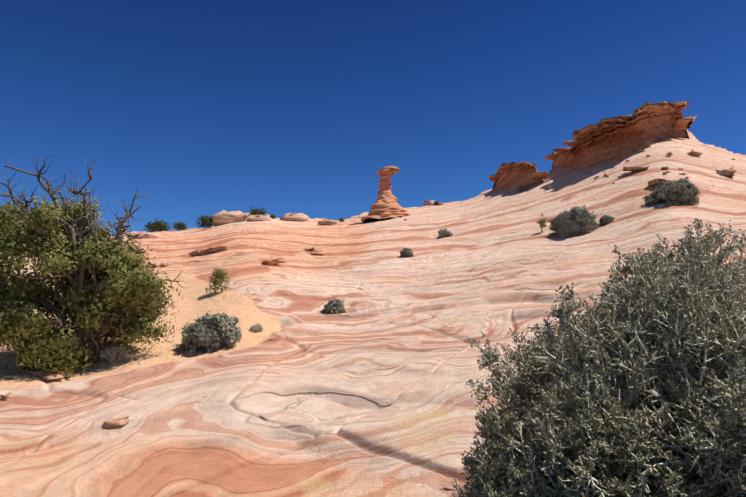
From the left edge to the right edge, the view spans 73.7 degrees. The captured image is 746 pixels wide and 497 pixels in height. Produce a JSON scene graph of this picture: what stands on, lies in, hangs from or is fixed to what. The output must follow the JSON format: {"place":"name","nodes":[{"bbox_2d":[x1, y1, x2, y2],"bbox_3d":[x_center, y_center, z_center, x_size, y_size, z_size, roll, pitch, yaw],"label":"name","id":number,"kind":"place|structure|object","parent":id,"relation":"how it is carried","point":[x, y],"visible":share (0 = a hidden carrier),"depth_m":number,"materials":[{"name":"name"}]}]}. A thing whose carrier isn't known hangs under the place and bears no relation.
{"place":"outdoors","nodes":[
{"label":"outdoors","id":0,"kind":"place"},
{"bbox_2d":[0,130,745,496],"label":"rock slope","id":1,"kind":"structure","parent":0,"point":[302,394],"depth_m":6.54,"materials":[{"name":"stone"}]},
{"bbox_2d":[0,154,183,380],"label":"tree","id":2,"kind":"object","parent":1,"relation":"on","point":[111,288],"visible":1,"depth_m":6.14,"materials":[{"name":"green plant"}]},
{"bbox_2d":[99,345,131,366],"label":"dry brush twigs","id":3,"kind":"object","parent":1,"relation":"on","point":[113,353],"visible":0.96,"depth_m":6.26,"materials":[{"name":"grey plant"}]},
{"bbox_2d":[141,217,170,232],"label":"bush","id":4,"kind":"object","parent":1,"relation":"on","point":[157,225],"visible":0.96,"depth_m":53.98,"materials":[{"name":"green plant"}]},
{"bbox_2d":[170,221,186,230],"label":"shrub","id":5,"kind":"object","parent":1,"relation":"on","point":[180,225],"visible":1,"depth_m":51.51,"materials":[{"name":"green plant"}]},
{"bbox_2d":[196,213,213,228],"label":"bush","id":6,"kind":"object","parent":1,"relation":"on","point":[205,220],"visible":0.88,"depth_m":43.49,"materials":[{"name":"green plant"}]},
{"bbox_2d":[176,311,241,355],"bbox_3d":[-2.239,1.289,6.930,0.959,0.828,0.956,0,-5,-1],"label":"shrub","id":7,"kind":"object","parent":1,"relation":"on","point":[207,332],"visible":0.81,"depth_m":6.68,"materials":[{"name":"grey plant"}]},
{"bbox_2d":[205,266,234,293],"bbox_3d":[-3.402,0.717,11.022,0.637,0.659,0.579,2,-5,-23],"label":"small shrub","id":8,"kind":"object","parent":1,"relation":"on","point":[218,279],"visible":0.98,"depth_m":10.93,"materials":[{"name":"green plant"}]},
{"bbox_2d":[127,210,337,238],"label":"boulders","id":9,"kind":"object","parent":1,"relation":"on","point":[222,217],"visible":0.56,"depth_m":43.75,"materials":[{"name":"stone"}]},
{"bbox_2d":[249,323,264,332],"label":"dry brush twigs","id":10,"kind":"object","parent":1,"relation":"on","point":[256,327],"visible":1,"depth_m":7.43,"materials":[{"name":"beige plant"}]},
{"bbox_2d":[248,205,268,215],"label":"shrub","id":11,"kind":"object","parent":1,"relation":"on","point":[259,212],"visible":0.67,"depth_m":48.24,"materials":[{"name":"green plant"}]},
{"bbox_2d":[322,298,345,313],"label":"shrub twigs","id":12,"kind":"object","parent":1,"relation":"on","point":[334,306],"visible":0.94,"depth_m":9.83,"materials":[{"name":"grey plant"}]},
{"bbox_2d":[0,149,736,426],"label":"loose rocks","id":13,"kind":"object","parent":1,"relation":"on","point":[47,375],"visible":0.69,"depth_m":19.07,"materials":[{"name":"stone"}]},
{"bbox_2d":[361,166,409,221],"bbox_3d":[1.301,-4.036,36.809,4.339,4.262,4.103,0,-5,-1],"label":"hoodoo","id":14,"kind":"object","parent":1,"relation":"on","point":[385,205],"visible":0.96,"depth_m":36.11,"materials":[{"name":"stone"}]},
{"bbox_2d":[399,248,413,256],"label":"shrub twigs","id":15,"kind":"object","parent":1,"relation":"on","point":[406,252],"visible":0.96,"depth_m":16.79,"materials":[{"name":"grey plant"}]},
{"bbox_2d":[436,228,452,238],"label":"shrub twigs","id":16,"kind":"object","parent":1,"relation":"on","point":[445,232],"visible":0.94,"depth_m":20.81,"materials":[{"name":"grey plant"}]},
{"bbox_2d":[489,161,548,189],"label":"caprock","id":17,"kind":"structure","parent":1,"relation":"on","point":[511,175],"depth_m":34.07,"materials":[{"name":"stone"}]},
{"bbox_2d":[517,185,526,191],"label":"shrub twigs","id":18,"kind":"object","parent":1,"relation":"on","point":[520,188],"visible":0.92,"depth_m":31.03,"materials":[{"name":"grey plant"}]},
{"bbox_2d":[464,455,583,496],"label":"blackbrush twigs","id":19,"kind":"object","parent":1,"relation":"on","point":[493,477],"visible":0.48,"depth_m":1.98,"materials":[{"name":"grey plant"}]},
{"bbox_2d":[536,213,547,231],"bbox_3d":[5.686,-0.854,16.703,0.445,0.686,0.436,0,-5,-1],"label":"bush","id":20,"kind":"object","parent":1,"relation":"on","point":[541,222],"visible":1,"depth_m":16.64,"materials":[{"name":"green plant"}]},
{"bbox_2d":[548,205,600,237],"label":"shrub twigs","id":21,"kind":"object","parent":1,"relation":"on","point":[574,221],"visible":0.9,"depth_m":14.72,"materials":[{"name":"grey plant"}]},
{"bbox_2d":[451,362,744,496],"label":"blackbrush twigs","id":22,"kind":"object","parent":1,"relation":"on","point":[547,449],"visible":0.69,"depth_m":1.79,"materials":[{"name":"grey plant"}]},
{"bbox_2d":[460,231,745,496],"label":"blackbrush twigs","id":23,"kind":"object","parent":1,"relation":"on","point":[684,336],"visible":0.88,"depth_m":1.99,"materials":[{"name":"grey plant"}]},
{"bbox_2d":[599,215,614,224],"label":"shrub twigs","id":24,"kind":"object","parent":1,"relation":"on","point":[604,219],"visible":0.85,"depth_m":14.91,"materials":[{"name":"grey plant"}]},
{"bbox_2d":[545,101,697,168],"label":"caprock","id":25,"kind":"structure","parent":1,"relation":"on","point":[644,126],"depth_m":26.59,"materials":[{"name":"stone"}]},
{"bbox_2d":[641,177,700,206],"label":"shrub twigs","id":26,"kind":"object","parent":1,"relation":"on","point":[684,190],"visible":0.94,"depth_m":14.23,"materials":[{"name":"grey plant"}]},
{"bbox_2d":[622,218,745,431],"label":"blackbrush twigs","id":27,"kind":"object","parent":1,"relation":"on","point":[729,249],"depth_m":2.94,"materials":[{"name":"grey plant"}]},
{"bbox_2d":[0,0,745,234],"label":"sky","id":28,"kind":"structure","parent":0,"point":[282,107],"materials":[{"name":"blue"}]}
]}

